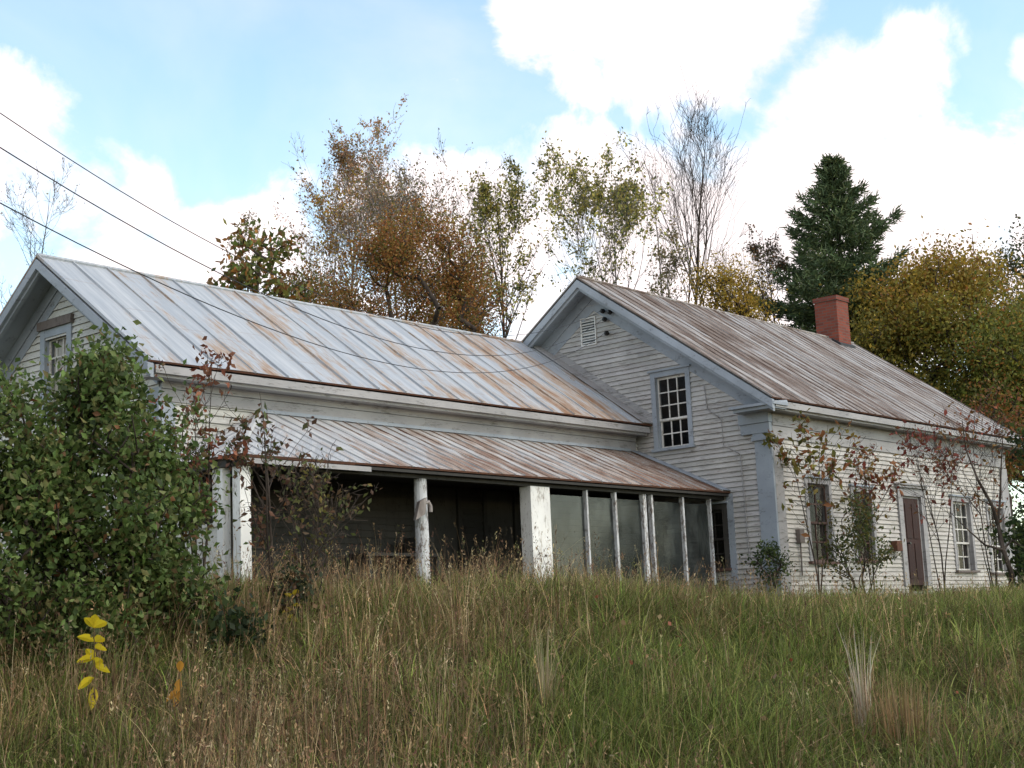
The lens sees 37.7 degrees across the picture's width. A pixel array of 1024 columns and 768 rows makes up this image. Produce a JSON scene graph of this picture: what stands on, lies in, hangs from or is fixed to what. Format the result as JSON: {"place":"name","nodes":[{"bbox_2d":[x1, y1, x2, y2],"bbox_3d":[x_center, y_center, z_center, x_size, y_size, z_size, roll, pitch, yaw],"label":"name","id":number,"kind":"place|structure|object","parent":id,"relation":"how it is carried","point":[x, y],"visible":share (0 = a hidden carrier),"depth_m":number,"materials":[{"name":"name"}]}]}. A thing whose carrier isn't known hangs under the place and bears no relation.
{"place":"outdoors","nodes":[
{"label":"outdoors","id":0,"kind":"place"},
{"bbox_2d":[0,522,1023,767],"bbox_3d":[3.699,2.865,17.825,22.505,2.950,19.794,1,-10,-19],"label":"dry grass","id":1,"kind":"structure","parent":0,"point":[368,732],"depth_m":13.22,"materials":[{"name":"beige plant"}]},
{"bbox_2d":[0,557,1023,767],"bbox_3d":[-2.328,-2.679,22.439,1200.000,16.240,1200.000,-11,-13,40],"label":"ground","id":2,"kind":"structure","parent":0,"point":[395,741],"depth_m":13.38,"materials":[{"name":"green plant"}]},
{"bbox_2d":[0,158,84,306],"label":"deciduous tree","id":3,"kind":"object","parent":2,"relation":"on","point":[26,222],"visible":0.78,"depth_m":38.75,"materials":[{"name":"grey plant"}]},
{"bbox_2d":[0,347,121,679],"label":"lilac bush","id":4,"kind":"object","parent":2,"relation":"on","point":[43,459],"visible":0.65,"depth_m":13.89,"materials":[{"name":"green plant"}]},
{"bbox_2d":[77,614,109,716],"bbox_3d":[-3.582,2.436,12.854,0.305,0.912,0.163,-4,-10,8],"label":"yellow leaved plant","id":5,"kind":"object","parent":2,"relation":"on","point":[94,621],"visible":0.96,"depth_m":12.88,"materials":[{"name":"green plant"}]},
{"bbox_2d":[0,320,258,677],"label":"lilac bush","id":6,"kind":"object","parent":2,"relation":"on","point":[99,393],"visible":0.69,"depth_m":14.54,"materials":[{"name":"green plant"}]},
{"bbox_2d":[166,661,183,714],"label":"yellow leaved plant","id":7,"kind":"object","parent":2,"relation":"on","point":[178,682],"visible":0.78,"depth_m":12.69,"materials":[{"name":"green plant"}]},
{"bbox_2d":[139,336,247,620],"bbox_3d":[-3.291,1.044,15.611,1.188,3.046,1.022,4,-11,-33],"label":"sapling","id":8,"kind":"object","parent":2,"relation":"on","point":[201,432],"visible":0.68,"depth_m":15.59,"materials":[{"name":"brown plant"}]},
{"bbox_2d":[189,585,275,665],"bbox_3d":[-2.687,2.532,14.601,0.933,1.126,1.077,0,-10,-13],"label":"dark weed clump","id":9,"kind":"object","parent":2,"relation":"on","point":[237,629],"visible":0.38,"depth_m":14.45,"materials":[{"name":"green plant"}]},
{"bbox_2d":[215,206,267,294],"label":"deciduous tree","id":10,"kind":"object","parent":2,"relation":"on","point":[246,220],"visible":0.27,"depth_m":57.08,"materials":[{"name":"plant"}]},
{"bbox_2d":[206,217,312,301],"bbox_3d":[-5.412,0.703,32.350,2.384,8.997,1.918,-1,-10,-8],"label":"deciduous tree","id":11,"kind":"object","parent":2,"relation":"on","point":[250,279],"visible":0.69,"depth_m":32.86,"materials":[{"name":"green plant"}]},
{"bbox_2d":[217,388,316,602],"bbox_3d":[-2.620,1.277,16.170,0.887,2.514,1.027,-11,-13,40],"label":"sapling","id":12,"kind":"object","parent":2,"relation":"on","point":[242,459],"visible":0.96,"depth_m":16.21,"materials":[{"name":"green plant"}]},
{"bbox_2d":[282,589,298,621],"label":"yellow leaved plant","id":13,"kind":"object","parent":2,"relation":"on","point":[293,592],"visible":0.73,"depth_m":15.49,"materials":[{"name":"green plant"}]},
{"bbox_2d":[253,554,337,629],"bbox_3d":[-2.272,2.393,15.660,0.841,1.214,1.101,-11,-13,40],"label":"dark weed clump","id":14,"kind":"object","parent":2,"relation":"on","point":[295,582],"visible":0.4,"depth_m":15.62,"materials":[{"name":"green plant"}]},
{"bbox_2d":[244,440,381,604],"bbox_3d":[-2.167,1.606,16.456,1.378,1.938,1.196,2,-11,-27],"label":"sapling","id":15,"kind":"object","parent":2,"relation":"on","point":[318,501],"visible":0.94,"depth_m":16.36,"materials":[{"name":"green plant"}]},
{"bbox_2d":[270,246,363,312],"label":"deciduous tree","id":16,"kind":"object","parent":2,"relation":"on","point":[302,280],"visible":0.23,"depth_m":47.73,"materials":[{"name":"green plant"}]},
{"bbox_2d":[282,181,366,307],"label":"deciduous tree","id":17,"kind":"object","parent":2,"relation":"on","point":[319,201],"visible":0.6,"depth_m":57.17,"materials":[{"name":"brown plant"}]},
{"bbox_2d":[272,93,412,306],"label":"deciduous tree","id":18,"kind":"object","parent":2,"relation":"on","point":[344,158],"visible":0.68,"depth_m":62.12,"materials":[{"name":"brown plant"}]},
{"bbox_2d":[343,144,431,318],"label":"deciduous tree","id":19,"kind":"object","parent":2,"relation":"on","point":[409,175],"visible":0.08,"depth_m":68.18,"materials":[{"name":"brown plant"}]},
{"bbox_2d":[291,176,514,333],"bbox_3d":[-3.093,0.482,39.467,6.304,11.659,6.458,0,-10,-14],"label":"deciduous tree","id":20,"kind":"object","parent":2,"relation":"on","point":[388,257],"visible":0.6,"depth_m":39.03,"materials":[{"name":"brown plant"}]},
{"bbox_2d":[320,129,515,319],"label":"deciduous tree","id":21,"kind":"object","parent":2,"relation":"on","point":[383,204],"visible":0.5,"depth_m":55.32,"materials":[{"name":"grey plant"}]},
{"bbox_2d":[417,233,516,334],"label":"deciduous tree","id":22,"kind":"object","parent":2,"relation":"on","point":[481,331],"visible":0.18,"depth_m":43.81,"materials":[{"name":"brown plant"}]},
{"bbox_2d":[439,155,573,339],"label":"deciduous tree","id":23,"kind":"object","parent":2,"relation":"on","point":[483,195],"visible":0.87,"depth_m":52.09,"materials":[{"name":"green plant"}]},
{"bbox_2d":[0,253,1023,599],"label":"farmhouse","id":24,"kind":"object","parent":2,"relation":"on","point":[644,421],"visible":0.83,"depth_m":25.81,"materials":[{"name":"grey paint"}]},
{"bbox_2d":[37,313,74,417],"bbox_3d":[-6.674,-0.231,22.086,0.900,1.480,0.224,-11,-13,40],"label":"window","id":25,"kind":"structure","parent":24,"relation":"in","point":[61,324],"depth_m":22.22,"materials":[{"name":"grey paint"}]},
{"bbox_2d":[0,113,599,335],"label":"power line","id":26,"kind":"object","parent":24,"relation":"attached to","point":[245,260],"visible":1,"depth_m":15.69,"materials":[{"name":"black rubber"}]},
{"bbox_2d":[0,147,602,355],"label":"power line","id":27,"kind":"object","parent":24,"relation":"attached to","point":[241,283],"visible":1,"depth_m":13.26,"materials":[{"name":"black rubber"}]},
{"bbox_2d":[0,202,604,372],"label":"power line","id":28,"kind":"object","parent":24,"relation":"attached to","point":[239,316],"visible":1,"depth_m":13.09,"materials":[{"name":"grey metal"}]},
{"bbox_2d":[348,552,441,584],"bbox_3d":[-1.744,2.843,22.681,0.400,0.550,1.600,-11,-13,40],"label":"table","id":29,"kind":"object","parent":24,"relation":"on","point":[381,554],"visible":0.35,"depth_m":22.30,"materials":[{"name":"brown wood"}]},
{"bbox_2d":[404,537,433,552],"bbox_3d":[-1.433,2.491,23.122,0.300,0.258,0.340,-11,-13,40],"label":"crate","id":30,"kind":"object","parent":29,"relation":"on","point":[409,547],"visible":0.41,"depth_m":23.07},
{"bbox_2d":[427,487,457,581],"bbox_3d":[-1.185,2.515,24.072,0.040,1.750,0.850,-11,-13,40],"label":"door","id":31,"kind":"structure","parent":24,"relation":"in","point":[443,500],"depth_m":24.19,"materials":[{"name":"brown wood"}]},
{"bbox_2d":[486,491,514,581],"bbox_3d":[-0.215,2.657,25.174,0.040,1.750,0.700,-11,-13,40],"label":"door","id":32,"kind":"structure","parent":24,"relation":"in","point":[499,504],"depth_m":25.23,"materials":[{"name":"brown wood"}]},
{"bbox_2d":[647,364,695,452],"bbox_3d":[3.014,0.466,28.054,0.970,1.542,0.215,-11,-13,40],"label":"window","id":33,"kind":"structure","parent":24,"relation":"in","point":[658,432],"depth_m":28.13,"materials":[{"name":"grey paint"}]},
{"bbox_2d":[701,501,731,571],"bbox_3d":[3.677,2.773,27.172,0.720,1.245,0.215,-11,-13,40],"label":"window","id":34,"kind":"structure","parent":24,"relation":"in","point":[717,507],"depth_m":27.01,"materials":[{"name":"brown wood"}]},
{"bbox_2d":[802,475,839,563],"bbox_3d":[5.610,2.499,27.498,0.223,1.605,1.040,-11,-13,40],"label":"window","id":35,"kind":"structure","parent":24,"relation":"in","point":[818,526],"depth_m":27.67,"materials":[{"name":"grey paint"}]},
{"bbox_2d":[848,484,878,562],"bbox_3d":[6.708,2.680,28.743,0.225,1.485,0.980,-11,-13,40],"label":"window","id":36,"kind":"structure","parent":24,"relation":"in","point":[874,533],"depth_m":28.91,"materials":[{"name":"grey paint"}]},
{"bbox_2d":[903,498,924,584],"bbox_3d":[8.092,3.170,30.192,0.135,1.740,0.700,-11,-13,40],"label":"door","id":37,"kind":"structure","parent":24,"relation":"in","point":[912,526],"depth_m":30.20,"materials":[{"name":"paint"}]},
{"bbox_2d":[948,494,980,572],"bbox_3d":[9.585,3.202,31.992,0.224,1.645,1.100,-11,-13,40],"label":"window","id":38,"kind":"structure","parent":24,"relation":"in","point":[964,548],"depth_m":32.17,"materials":[{"name":"grey paint"}]},
{"bbox_2d":[983,499,1007,574],"bbox_3d":[10.743,3.407,33.302,0.225,1.655,1.080,-11,-13,40],"label":"window","id":39,"kind":"structure","parent":24,"relation":"in","point":[1000,565],"depth_m":33.36,"materials":[{"name":"grey paint"}]},
{"bbox_2d":[19,569,1023,767],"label":"fallen leaves","id":40,"kind":"object","parent":2,"relation":"on","point":[659,616],"visible":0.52,"depth_m":14.13,"materials":[{"name":"brown plant"}]},
{"bbox_2d":[520,615,586,711],"bbox_3d":[0.311,2.478,13.292,0.616,0.935,0.600,-11,-13,40],"label":"grass tuft","id":41,"kind":"object","parent":2,"relation":"on","point":[542,678],"visible":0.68,"depth_m":13.21,"materials":[{"name":"plant"}]},
{"bbox_2d":[505,126,683,292],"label":"deciduous tree","id":42,"kind":"object","parent":2,"relation":"on","point":[622,198],"visible":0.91,"depth_m":51.80,"materials":[{"name":"green plant"}]},
{"bbox_2d":[607,154,687,298],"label":"deciduous tree","id":43,"kind":"object","parent":2,"relation":"on","point":[659,270],"visible":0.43,"depth_m":57.74,"materials":[{"name":"green plant"}]},
{"bbox_2d":[644,215,704,299],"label":"deciduous tree","id":44,"kind":"object","parent":2,"relation":"on","point":[671,261],"visible":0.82,"depth_m":51.21,"materials":[{"name":"grey plant"}]},
{"bbox_2d":[604,66,750,305],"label":"deciduous tree","id":45,"kind":"object","parent":2,"relation":"on","point":[702,187],"visible":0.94,"depth_m":55.11,"materials":[{"name":"brown plant"}]},
{"bbox_2d":[704,238,758,310],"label":"deciduous tree","id":46,"kind":"object","parent":2,"relation":"on","point":[751,267],"visible":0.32,"depth_m":60.65,"materials":[{"name":"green plant"}]},
{"bbox_2d":[677,242,787,324],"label":"deciduous tree","id":47,"kind":"object","parent":2,"relation":"on","point":[742,308],"visible":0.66,"depth_m":45.36,"materials":[{"name":"yellow plant"}]},
{"bbox_2d":[742,223,791,323],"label":"deciduous tree","id":48,"kind":"object","parent":2,"relation":"on","point":[768,252],"visible":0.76,"depth_m":50.29,"materials":[{"name":"brown plant"}]},
{"bbox_2d":[738,534,798,593],"bbox_3d":[4.451,3.334,25.558,1.036,1.586,1.003,-11,-13,40],"label":"green bush","id":49,"kind":"object","parent":2,"relation":"on","point":[767,551],"visible":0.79,"depth_m":25.52,"materials":[{"name":"green plant"}]},
{"bbox_2d":[762,408,859,593],"bbox_3d":[5.187,2.222,25.774,1.764,3.682,1.647,-11,-13,40],"label":"sapling","id":50,"kind":"object","parent":2,"relation":"on","point":[796,460],"visible":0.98,"depth_m":25.95,"materials":[{"name":"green plant"}]},
{"bbox_2d":[747,152,928,356],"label":"evergreen tree","id":51,"kind":"object","parent":2,"relation":"on","point":[831,191],"visible":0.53,"depth_m":49.23,"materials":[{"name":"green plant"}]},
{"bbox_2d":[814,623,877,742],"bbox_3d":[2.844,2.516,12.571,0.425,1.019,0.900,-9,-11,33],"label":"grass tuft","id":52,"kind":"object","parent":2,"relation":"on","point":[860,692],"visible":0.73,"depth_m":12.62,"materials":[{"name":"plant"}]},
{"bbox_2d":[807,488,904,594],"bbox_3d":[5.897,2.895,25.438,1.307,2.301,1.518,2,-10,-24],"label":"green bush","id":53,"kind":"object","parent":2,"relation":"on","point":[864,536],"visible":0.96,"depth_m":25.36,"materials":[{"name":"green plant"}]},
{"bbox_2d":[820,432,906,590],"bbox_3d":[6.228,2.493,26.405,1.531,3.263,1.810,-3,-10,0],"label":"sapling","id":54,"kind":"object","parent":2,"relation":"on","point":[878,480],"visible":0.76,"depth_m":26.43,"materials":[{"name":"brown plant"}]},
{"bbox_2d":[848,660,950,759],"bbox_3d":[3.298,2.692,12.408,1.021,0.799,0.884,-2,-10,-1],"label":"grass tuft","id":55,"kind":"object","parent":2,"relation":"on","point":[906,700],"visible":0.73,"depth_m":12.38,"materials":[{"name":"brown plant"}]},
{"bbox_2d":[849,291,955,390],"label":"deciduous tree","id":56,"kind":"object","parent":2,"relation":"on","point":[872,343],"visible":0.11,"depth_m":44.84,"materials":[{"name":"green plant"}]},
{"bbox_2d":[799,215,1023,411],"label":"deciduous tree","id":57,"kind":"object","parent":2,"relation":"on","point":[926,291],"visible":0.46,"depth_m":45.72,"materials":[{"name":"yellow plant"}]},
{"bbox_2d":[886,409,990,594],"bbox_3d":[7.601,2.285,26.818,1.781,3.690,2.078,-11,-13,40],"label":"sapling","id":58,"kind":"object","parent":2,"relation":"on","point":[938,448],"visible":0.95,"depth_m":26.93,"materials":[{"name":"brown plant"}]},
{"bbox_2d":[920,379,1023,588],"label":"sapling","id":59,"kind":"object","parent":2,"relation":"on","point":[997,432],"visible":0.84,"depth_m":27.63,"materials":[{"name":"brown plant"}]},
{"bbox_2d":[927,284,1023,509],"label":"deciduous tree","id":60,"kind":"object","parent":2,"relation":"on","point":[1001,350],"visible":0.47,"depth_m":42.76,"materials":[{"name":"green plant"}]},
{"bbox_2d":[950,421,1023,586],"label":"crooked tree","id":61,"kind":"object","parent":2,"relation":"on","point":[1003,547],"visible":0.93,"depth_m":26.57,"materials":[{"name":"brown plant"}]},
{"bbox_2d":[961,361,1023,550],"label":"deciduous tree","id":62,"kind":"object","parent":2,"relation":"on","point":[1016,425],"visible":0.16,"depth_m":37.60,"materials":[{"name":"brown plant"}]},
{"bbox_2d":[979,422,1023,586],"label":"green bush","id":63,"kind":"object","parent":2,"relation":"on","point":[1018,556],"visible":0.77,"depth_m":27.03,"materials":[{"name":"green plant"}]},
{"bbox_2d":[981,213,1023,318],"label":"deciduous tree","id":64,"kind":"object","parent":2,"relation":"on","point":[1010,261],"visible":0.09,"depth_m":52.73,"materials":[{"name":"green plant"}]},
{"bbox_2d":[1008,481,1023,587],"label":"deciduous tree","id":65,"kind":"object","parent":2,"relation":"on","point":[1022,512],"visible":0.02,"depth_m":45.19,"materials":[{"name":"green plant"}]},
{"bbox_2d":[0,0,1023,523],"label":"sky","id":66,"kind":"structure","parent":0,"point":[192,110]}
]}

